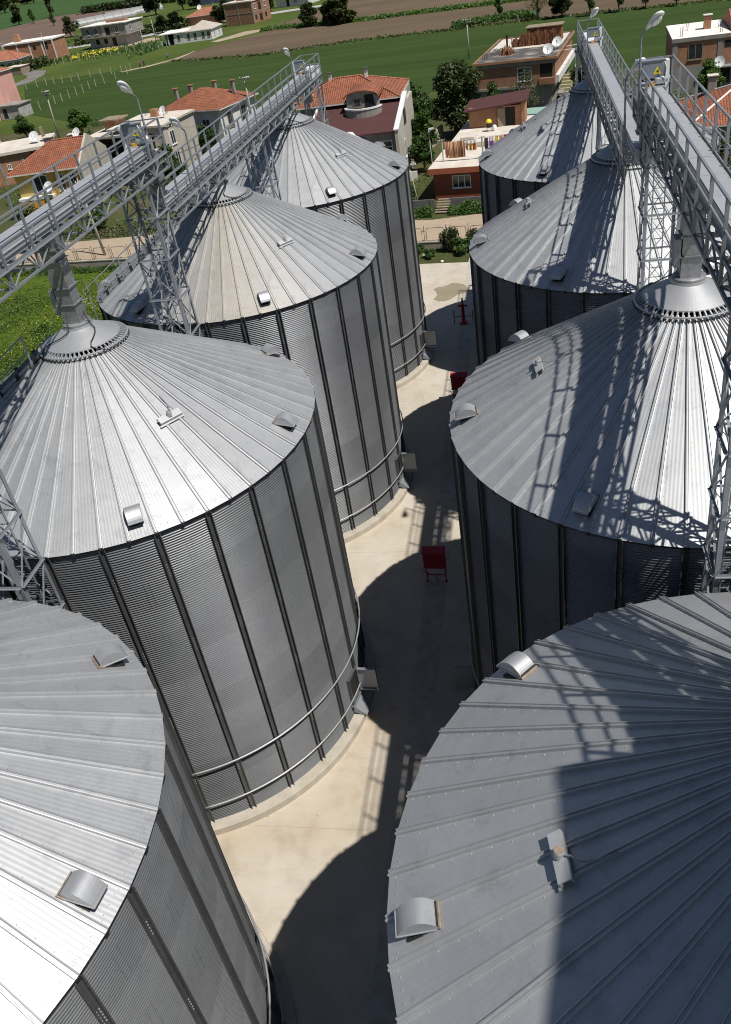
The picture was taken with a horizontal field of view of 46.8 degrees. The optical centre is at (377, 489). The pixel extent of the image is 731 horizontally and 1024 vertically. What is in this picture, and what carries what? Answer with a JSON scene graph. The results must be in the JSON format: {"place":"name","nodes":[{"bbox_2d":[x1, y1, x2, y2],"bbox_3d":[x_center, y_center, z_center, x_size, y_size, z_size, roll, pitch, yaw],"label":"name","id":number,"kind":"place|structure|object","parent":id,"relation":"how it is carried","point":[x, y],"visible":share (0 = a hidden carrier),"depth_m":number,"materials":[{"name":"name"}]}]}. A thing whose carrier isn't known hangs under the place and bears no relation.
{"place":"outdoors","nodes":[
{"label":"outdoors","id":0,"kind":"place"},
{"bbox_2d":[0,268,113,381],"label":"lush meadow","id":1,"kind":"structure","parent":0,"point":[38,281],"depth_m":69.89,"materials":[{"name":"green plant"}]},
{"bbox_2d":[0,0,123,29],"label":"crop field","id":2,"kind":"structure","parent":0,"point":[39,9],"depth_m":531.66,"materials":[{"name":"green plant"}]},
{"bbox_2d":[9,4,22,24],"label":"tree","id":3,"kind":"object","parent":2,"relation":"on","point":[15,11],"visible":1,"depth_m":433.87,"materials":[{"name":"green plant"}]},
{"bbox_2d":[0,8,137,46],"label":"ploughed field","id":4,"kind":"structure","parent":0,"point":[45,27],"depth_m":391.26,"materials":[{"name":"soil"}]},
{"bbox_2d":[72,9,135,25],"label":"greenhouse","id":5,"kind":"object","parent":4,"relation":"on","point":[105,17],"visible":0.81,"depth_m":366.36,"materials":[{"name":"paint"}]},
{"bbox_2d":[78,16,144,48],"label":"unfinished house","id":6,"kind":"structure","parent":0,"point":[116,32],"depth_m":259.40,"materials":[{"name":"white paint"}]},
{"bbox_2d":[68,5,320,48],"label":"road","id":7,"kind":"structure","parent":0,"point":[151,34],"depth_m":280.07,"materials":[{"name":"grey asphalt"}]},
{"bbox_2d":[16,214,482,262],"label":"dirt road","id":8,"kind":"structure","parent":0,"point":[466,221],"depth_m":79.78,"materials":[{"name":"beige soil"}]},
{"bbox_2d":[216,262,477,1023],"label":"yard","id":9,"kind":"structure","parent":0,"point":[308,870],"depth_m":27.59,"materials":[{"name":"concrete"}]},
{"bbox_2d":[0,468,65,609],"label":"lattice tower","id":10,"kind":"structure","parent":9,"relation":"on","point":[13,575],"depth_m":19.68,"materials":[{"name":"metal"}]},
{"bbox_2d":[0,598,297,1023],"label":"grain silo","id":11,"kind":"object","parent":9,"relation":"on","point":[122,901],"visible":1,"depth_m":14.29,"materials":[{"name":"metal"}]},
{"bbox_2d":[115,171,201,336],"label":"lattice tower","id":12,"kind":"structure","parent":9,"relation":"on","point":[166,254],"depth_m":29.38,"materials":[{"name":"metal"}]},
{"bbox_2d":[0,117,170,302],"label":"conveyor bridge","id":13,"kind":"structure","parent":12,"relation":"on","point":[23,235],"depth_m":23.32,"materials":[{"name":"metal"}]},
{"bbox_2d":[117,81,158,173],"bbox_3d":[-7.535,-11.382,26.749,0.300,3.018,1.028,-2,35,11],"label":"street lamp","id":14,"kind":"object","parent":13,"relation":"on","point":[124,87],"visible":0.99,"depth_m":26.65,"materials":[{"name":"metal"}]},
{"bbox_2d":[0,311,378,834],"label":"grain silo","id":15,"kind":"object","parent":9,"relation":"on","point":[173,493],"visible":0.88,"depth_m":23.13,"materials":[{"name":"metal"}]},
{"bbox_2d":[38,227,90,328],"bbox_3d":[-8.562,-5.743,22.849,0.800,2.660,0.800,-2,35,11],"label":"grain spout","id":16,"kind":"object","parent":15,"relation":"on","point":[65,298],"visible":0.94,"depth_m":22.90,"materials":[{"name":"metal"}]},
{"bbox_2d":[346,666,378,714],"bbox_3d":[-0.448,7.002,29.306,0.773,1.680,0.882,4,36,19],"label":"man door","id":17,"kind":"structure","parent":15,"relation":"in","point":[361,704],"depth_m":29.45,"materials":[{"name":"metal"}]},
{"bbox_2d":[82,174,416,542],"bbox_3d":[-5.329,-6.583,38.735,13.178,15.355,12.760,3,36,18],"label":"grain silo","id":18,"kind":"object","parent":9,"relation":"on","point":[301,287],"visible":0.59,"depth_m":34.11,"materials":[{"name":"metal"}]},
{"bbox_2d":[395,451,416,487],"bbox_3d":[1.417,-0.915,40.418,0.773,1.680,0.882,4,36,19],"label":"man door","id":19,"kind":"structure","parent":18,"relation":"in","point":[408,459],"depth_m":40.55,"materials":[{"name":"metal"}]},
{"bbox_2d":[244,132,281,199],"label":"lattice tower","id":20,"kind":"structure","parent":9,"relation":"on","point":[271,182],"depth_m":40.95,"materials":[{"name":"metal"}]},
{"bbox_2d":[180,106,436,388],"bbox_3d":[-3.696,-14.464,49.849,13.004,15.356,12.760,10,39,26],"label":"grain silo","id":21,"kind":"object","parent":9,"relation":"on","point":[326,169],"visible":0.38,"depth_m":45.25,"materials":[{"name":"metal"}]},
{"bbox_2d":[420,330,436,359],"bbox_3d":[3.140,-8.804,51.523,0.773,1.680,0.882,4,36,19],"label":"man door","id":22,"kind":"structure","parent":21,"relation":"in","point":[429,336],"depth_m":51.67,"materials":[{"name":"metal"}]},
{"bbox_2d":[303,79,327,124],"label":"lattice tower","id":23,"kind":"structure","parent":9,"relation":"on","point":[324,115],"depth_m":51.80,"materials":[{"name":"metal"}]},
{"bbox_2d":[139,53,322,227],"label":"conveyor bridge","id":24,"kind":"structure","parent":23,"relation":"on","point":[180,186],"depth_m":36.16,"materials":[{"name":"metal"}]},
{"bbox_2d":[169,117,202,200],"bbox_3d":[-6.791,-11.745,30.207,0.300,3.138,1.028,-2,35,11],"label":"street lamp","id":25,"kind":"object","parent":24,"relation":"on","point":[174,121],"visible":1,"depth_m":30.30,"materials":[{"name":"metal"}]},
{"bbox_2d":[368,258,474,1023],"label":"trench patch","id":26,"kind":"object","parent":9,"relation":"on","point":[417,740],"visible":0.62,"depth_m":31.07,"materials":[{"name":"concrete"}]},
{"bbox_2d":[421,546,447,584],"bbox_3d":[2.340,3.127,34.775,1.034,1.738,0.480,-1,35,13],"label":"hose cabinet","id":27,"kind":"object","parent":26,"relation":"on","point":[434,557],"visible":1,"depth_m":34.48,"materials":[{"name":"red metal"}]},
{"bbox_2d":[450,372,466,397],"bbox_3d":[4.561,-5.673,47.092,1.034,1.738,0.480,-2,35,11],"label":"hose cabinet","id":28,"kind":"object","parent":26,"relation":"on","point":[458,379],"visible":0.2,"depth_m":46.73,"materials":[{"name":"red metal"}]},
{"bbox_2d":[433,283,468,300],"bbox_3d":[5.088,-14.308,61.116,3.180,0.001,2.564,-27,38,-24],"label":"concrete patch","id":29,"kind":"object","parent":9,"relation":"on","point":[448,292],"visible":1,"depth_m":61.05,"materials":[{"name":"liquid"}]},
{"bbox_2d":[385,591,730,1023],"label":"grain silo","id":30,"kind":"object","parent":9,"relation":"on","point":[562,851],"visible":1,"depth_m":11.15,"materials":[{"name":"metal"}]},
{"bbox_2d":[449,270,730,696],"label":"grain silo","id":31,"kind":"object","parent":9,"relation":"on","point":[583,446],"visible":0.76,"depth_m":19.89,"materials":[{"name":"metal"}]},
{"bbox_2d":[453,665,475,696],"bbox_3d":[3.100,6.440,29.270,0.773,1.680,0.882,-3,35,10],"label":"man door","id":32,"kind":"structure","parent":31,"relation":"in","point":[464,676],"depth_m":28.82,"materials":[{"name":"metal"}]},
{"bbox_2d":[671,184,705,282],"bbox_3d":[7.361,-6.229,19.716,0.800,2.660,0.800,-2,35,11],"label":"grain spout","id":33,"kind":"object","parent":31,"relation":"on","point":[686,259],"visible":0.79,"depth_m":19.98,"materials":[{"name":"metal"}]},
{"bbox_2d":[469,134,730,365],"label":"grain silo","id":34,"kind":"object","parent":9,"relation":"on","point":[562,248],"visible":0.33,"depth_m":30.79,"materials":[{"name":"metal"}]},
{"bbox_2d":[478,70,730,225],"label":"grain silo","id":35,"kind":"object","parent":9,"relation":"on","point":[551,142],"visible":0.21,"depth_m":42.12,"materials":[{"name":"metal"}]},
{"bbox_2d":[595,98,615,150],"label":"lattice tower","id":36,"kind":"structure","parent":9,"relation":"on","point":[598,140],"depth_m":37.56,"materials":[{"name":"metal"}]},
{"bbox_2d":[577,18,660,181],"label":"conveyor bridge","id":37,"kind":"structure","parent":36,"relation":"on","point":[605,79],"depth_m":33.53,"materials":[{"name":"metal"}]},
{"bbox_2d":[622,57,645,177],"bbox_3d":[7.689,-11.062,25.385,0.299,3.568,1.043,-11,34,-3],"label":"street lamp","id":38,"kind":"object","parent":37,"relation":"on","point":[634,67],"visible":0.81,"depth_m":25.54,"materials":[{"name":"metal"}]},
{"bbox_2d":[634,116,682,292],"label":"lattice tower","id":39,"kind":"structure","parent":9,"relation":"on","point":[645,158],"depth_m":26.43,"materials":[{"name":"metal"}]},
{"bbox_2d":[632,54,730,314],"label":"conveyor bridge","id":40,"kind":"structure","parent":39,"relation":"on","point":[695,157],"depth_m":18.64,"materials":[{"name":"metal"}]},
{"bbox_2d":[636,11,664,129],"bbox_3d":[7.434,-11.355,23.054,0.299,3.065,1.045,-12,34,-4],"label":"street lamp","id":41,"kind":"object","parent":40,"relation":"on","point":[655,19],"visible":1,"depth_m":23.14,"materials":[{"name":"metal"}]},
{"bbox_2d":[700,297,730,592],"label":"lattice tower","id":42,"kind":"structure","parent":9,"relation":"on","point":[723,520],"depth_m":16.02,"materials":[{"name":"metal"}]},
{"bbox_2d":[0,71,727,270],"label":"garden soil","id":43,"kind":"structure","parent":0,"point":[424,192],"depth_m":94.11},
{"bbox_2d":[12,114,35,137],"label":"tree","id":44,"kind":"object","parent":43,"relation":"on","point":[22,125],"visible":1,"depth_m":139.11,"materials":[{"name":"green plant"}]},
{"bbox_2d":[0,126,54,186],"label":"brick house","id":45,"kind":"structure","parent":43,"relation":"on","point":[14,153],"depth_m":111.27,"materials":[{"name":"white paint"}]},
{"bbox_2d":[5,133,109,212],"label":"yellow house","id":46,"kind":"structure","parent":43,"relation":"on","point":[51,151],"depth_m":93.27,"materials":[{"name":"tile"}]},
{"bbox_2d":[3,262,118,276],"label":"wall weeds","id":47,"kind":"object","parent":43,"relation":"on","point":[115,266],"depth_m":76.79,"materials":[{"name":"green plant"}]},
{"bbox_2d":[65,108,92,134],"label":"tree","id":48,"kind":"object","parent":43,"relation":"on","point":[79,119],"visible":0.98,"depth_m":134.33,"materials":[{"name":"green plant"}]},
{"bbox_2d":[61,224,166,239],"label":"garden weeds","id":49,"kind":"object","parent":43,"relation":"on","point":[115,230],"visible":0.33,"depth_m":86.06,"materials":[{"name":"green plant"}]},
{"bbox_2d":[90,104,202,176],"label":"concrete house","id":50,"kind":"structure","parent":43,"relation":"on","point":[177,134],"depth_m":105.17,"materials":[{"name":"white concrete"}]},
{"bbox_2d":[157,144,188,179],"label":"tree","id":51,"kind":"object","parent":43,"relation":"on","point":[176,165],"visible":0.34,"depth_m":94.28,"materials":[{"name":"green plant"}]},
{"bbox_2d":[197,124,218,150],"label":"tree","id":52,"kind":"object","parent":43,"relation":"on","point":[209,135],"visible":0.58,"depth_m":108.99,"materials":[{"name":"green plant"}]},
{"bbox_2d":[165,79,258,152],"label":"white house","id":53,"kind":"structure","parent":43,"relation":"on","point":[200,98],"depth_m":112.86,"materials":[{"name":"tile"}]},
{"bbox_2d":[3,240,455,269],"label":"kerb wall","id":54,"kind":"structure","parent":43,"relation":"on","point":[436,244],"depth_m":77.23,"materials":[{"name":"concrete"}]},
{"bbox_2d":[25,224,476,262],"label":"street fence","id":55,"kind":"object","parent":43,"relation":"on","point":[141,245],"visible":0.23,"depth_m":77.35,"materials":[{"name":"metal"}]},
{"bbox_2d":[0,65,698,238],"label":"garden growth","id":56,"kind":"object","parent":43,"relation":"on","point":[136,224],"visible":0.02,"depth_m":99.96,"materials":[{"name":"green plant"}]},
{"bbox_2d":[294,67,417,180],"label":"villa","id":57,"kind":"object","parent":43,"relation":"on","point":[371,108],"visible":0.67,"depth_m":86.60,"materials":[{"name":"red"}]},
{"bbox_2d":[407,131,435,171],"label":"tree","id":58,"kind":"object","parent":43,"relation":"on","point":[420,150],"visible":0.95,"depth_m":87.63,"materials":[{"name":"green plant"}]},
{"bbox_2d":[410,82,434,122],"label":"tree","id":59,"kind":"object","parent":43,"relation":"on","point":[421,101],"visible":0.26,"depth_m":96.48,"materials":[{"name":"green plant"}]},
{"bbox_2d":[414,205,434,217],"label":"roadside weeds","id":60,"kind":"object","parent":43,"relation":"on","point":[426,210],"visible":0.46,"depth_m":76.47,"materials":[{"name":"green plant"}]},
{"bbox_2d":[411,109,440,145],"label":"tree","id":61,"kind":"object","parent":43,"relation":"on","point":[420,123],"visible":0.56,"depth_m":91.03,"materials":[{"name":"green plant"}]},
{"bbox_2d":[427,59,483,135],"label":"tree","id":62,"kind":"object","parent":43,"relation":"on","point":[452,80],"visible":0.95,"depth_m":96.69,"materials":[{"name":"green plant"}]},
{"bbox_2d":[448,198,481,215],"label":"roadside weeds","id":63,"kind":"object","parent":43,"relation":"on","point":[465,206],"visible":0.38,"depth_m":75.64,"materials":[{"name":"green plant"}]},
{"bbox_2d":[427,115,533,199],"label":"flat roofed house","id":64,"kind":"structure","parent":43,"relation":"on","point":[456,177],"depth_m":79.30,"materials":[{"name":"red brick"}]},
{"bbox_2d":[452,174,471,188],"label":"window","id":65,"kind":"structure","parent":64,"relation":"in","point":[458,181],"depth_m":78.65,"materials":[{"name":"grey glass"}]},
{"bbox_2d":[479,136,484,151],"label":"clothes post","id":66,"kind":"object","parent":64,"relation":"on","point":[482,142],"visible":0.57,"depth_m":78.01,"materials":[{"name":"metal"}]},
{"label":"clothes line","id":67,"kind":"object","parent":66,"relation":"attached to","visible":0},
{"bbox_2d":[444,140,465,157],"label":"rug","id":68,"kind":"object","parent":67,"relation":"hanging from","point":[456,149],"visible":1,"depth_m":79.09,"materials":[{"name":"brown fabric"}]},
{"bbox_2d":[463,88,530,128],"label":"roof shed","id":69,"kind":"structure","parent":64,"relation":"on","point":[506,109],"depth_m":86.39,"materials":[{"name":"orange brick"}]},
{"bbox_2d":[505,106,515,125],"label":"doorway","id":70,"kind":"structure","parent":69,"relation":"in","point":[509,111],"depth_m":86.02,"materials":[{"name":"black wood"}]},
{"bbox_2d":[472,21,576,107],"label":"brick house","id":71,"kind":"structure","parent":43,"relation":"on","point":[502,63],"depth_m":107.10,"materials":[{"name":"brown brick"}]},
{"bbox_2d":[511,68,542,107],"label":"tree","id":72,"kind":"object","parent":43,"relation":"on","point":[529,76],"visible":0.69,"depth_m":99.06,"materials":[{"name":"green plant"}]},
{"bbox_2d":[665,8,730,94],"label":"brick house","id":73,"kind":"structure","parent":43,"relation":"on","point":[691,47],"depth_m":100.11,"materials":[{"name":"brick"}]},
{"bbox_2d":[687,43,702,60],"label":"window","id":74,"kind":"structure","parent":73,"relation":"in","point":[695,51],"depth_m":99.51,"materials":[{"name":"grey glass"}]},
{"bbox_2d":[679,73,730,153],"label":"tiled cottage","id":75,"kind":"structure","parent":43,"relation":"on","point":[721,95],"depth_m":79.89,"materials":[{"name":"tile"}]},
{"bbox_2d":[693,57,726,91],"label":"tree","id":76,"kind":"object","parent":43,"relation":"on","point":[708,65],"visible":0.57,"depth_m":96.19,"materials":[{"name":"green plant"}]},
{"bbox_2d":[0,0,730,134],"bbox_3d":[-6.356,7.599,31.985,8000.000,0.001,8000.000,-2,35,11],"label":"ground","id":77,"kind":"structure","parent":0,"point":[92,65],"depth_m":228.34,"materials":[{"name":"green plant"}]},
{"bbox_2d":[0,67,20,120],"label":"pink house","id":78,"kind":"structure","parent":77,"relation":"on","point":[8,91],"depth_m":163.66,"materials":[{"name":"paint"}]},
{"bbox_2d":[0,50,30,66],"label":"old cottage","id":79,"kind":"structure","parent":77,"relation":"on","point":[8,56],"depth_m":238.58,"materials":[{"name":"tile"}]},
{"bbox_2d":[0,99,33,119],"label":"lean to","id":80,"kind":"object","parent":77,"relation":"on","point":[10,110],"visible":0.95,"depth_m":161.60,"materials":[{"name":"grey concrete"}]},
{"bbox_2d":[10,63,29,75],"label":"shed","id":81,"kind":"structure","parent":77,"relation":"on","point":[20,69],"depth_m":228.80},
{"bbox_2d":[0,54,52,71],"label":"lane hedge","id":82,"kind":"object","parent":77,"relation":"on","point":[37,63],"visible":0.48,"depth_m":236.78,"materials":[{"name":"green plant"}]},
{"bbox_2d":[15,70,45,85],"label":"lane","id":83,"kind":"structure","parent":77,"relation":"on","point":[33,75],"depth_m":220.60,"materials":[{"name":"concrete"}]},
{"bbox_2d":[1,34,69,60],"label":"brick shell","id":84,"kind":"object","parent":77,"relation":"on","point":[56,47],"visible":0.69,"depth_m":248.80},
{"bbox_2d":[61,16,79,36],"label":"tree","id":85,"kind":"object","parent":77,"relation":"on","point":[69,25],"visible":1,"depth_m":314.93,"materials":[{"name":"green plant"}]},
{"bbox_2d":[33,37,165,68],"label":"meadow scrub","id":86,"kind":"object","parent":77,"relation":"on","point":[138,46],"visible":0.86,"depth_m":242.11,"materials":[{"name":"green plant"}]},
{"bbox_2d":[76,0,178,14],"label":"hedge","id":87,"kind":"object","parent":77,"relation":"on","point":[105,6],"visible":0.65,"depth_m":434.15,"materials":[{"name":"green plant"}]},
{"bbox_2d":[67,17,189,46],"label":"road scrub","id":88,"kind":"object","parent":77,"relation":"on","point":[78,40],"visible":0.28,"depth_m":281.52,"materials":[{"name":"green plant"}]},
{"bbox_2d":[142,0,159,14],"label":"tree","id":89,"kind":"object","parent":77,"relation":"on","point":[150,5],"visible":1,"depth_m":352.42,"materials":[{"name":"green plant"}]},
{"bbox_2d":[164,11,183,29],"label":"tree","id":90,"kind":"object","parent":77,"relation":"on","point":[175,19],"visible":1,"depth_m":270.58,"materials":[{"name":"green plant"}]},
{"bbox_2d":[157,20,222,44],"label":"white bungalow","id":91,"kind":"object","parent":77,"relation":"on","point":[202,30],"visible":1,"depth_m":237.43,"materials":[{"name":"paint"}]},
{"bbox_2d":[185,2,225,25],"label":"brick bungalow","id":92,"kind":"object","parent":77,"relation":"on","point":[197,16],"visible":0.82,"depth_m":283.08,"materials":[{"name":"ceramic"}]},
{"bbox_2d":[222,0,271,26],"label":"brick block","id":93,"kind":"structure","parent":77,"relation":"on","point":[240,12],"depth_m":260.34,"materials":[{"name":"orange brick"}]},
{"bbox_2d":[276,0,319,7],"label":"white cottage","id":94,"kind":"structure","parent":77,"relation":"on","point":[283,3],"depth_m":294.94,"materials":[{"name":"paint"}]},
{"bbox_2d":[259,0,519,31],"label":"grass bank","id":95,"kind":"structure","parent":77,"relation":"on","point":[410,12],"depth_m":220.57,"materials":[{"name":"green plant"}]},
{"bbox_2d":[450,9,540,29],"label":"hedge","id":96,"kind":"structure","parent":77,"relation":"on","point":[514,15],"depth_m":183.88,"materials":[{"name":"green plant"}]},
{"bbox_2d":[24,1,730,125],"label":"wheat field","id":97,"kind":"structure","parent":0,"point":[416,58],"depth_m":165.09,"materials":[{"name":"green plant"}]},
{"bbox_2d":[548,0,573,16],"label":"tree","id":98,"kind":"object","parent":97,"relation":"on","point":[561,6],"visible":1,"depth_m":173.52,"materials":[{"name":"green plant"}]},
{"bbox_2d":[274,0,501,27],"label":"ploughed field","id":99,"kind":"structure","parent":0,"point":[361,8],"depth_m":243.68,"materials":[{"name":"soil"}]},
{"bbox_2d":[418,247,469,263],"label":"weedy strip","id":100,"kind":"object","parent":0,"point":[447,256],"visible":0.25,"depth_m":67.12,"materials":[{"name":"green plant"}]},
{"bbox_2d":[438,225,458,250],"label":"bush","id":101,"kind":"object","parent":100,"relation":"on","point":[447,240],"visible":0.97,"depth_m":67.42,"materials":[{"name":"green plant"}]},
{"bbox_2d":[453,237,470,253],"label":"bush","id":102,"kind":"object","parent":100,"relation":"on","point":[461,244],"visible":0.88,"depth_m":66.74,"materials":[{"name":"green plant"}]},
{"bbox_2d":[169,0,728,62],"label":"ploughed field","id":103,"kind":"structure","parent":0,"point":[279,40],"depth_m":204.29,"materials":[{"name":"soil"}]},
{"bbox_2d":[297,1,317,26],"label":"tree","id":104,"kind":"object","parent":103,"relation":"on","point":[308,11],"visible":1,"depth_m":227.25,"materials":[{"name":"green plant"}]},
{"bbox_2d":[318,1,334,24],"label":"tree","id":105,"kind":"object","parent":103,"relation":"on","point":[324,11],"visible":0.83,"depth_m":223.53,"materials":[{"name":"green plant"}]},
{"bbox_2d":[324,0,357,23],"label":"tree","id":106,"kind":"object","parent":103,"relation":"on","point":[338,10],"visible":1,"depth_m":221.61,"materials":[{"name":"green plant"}]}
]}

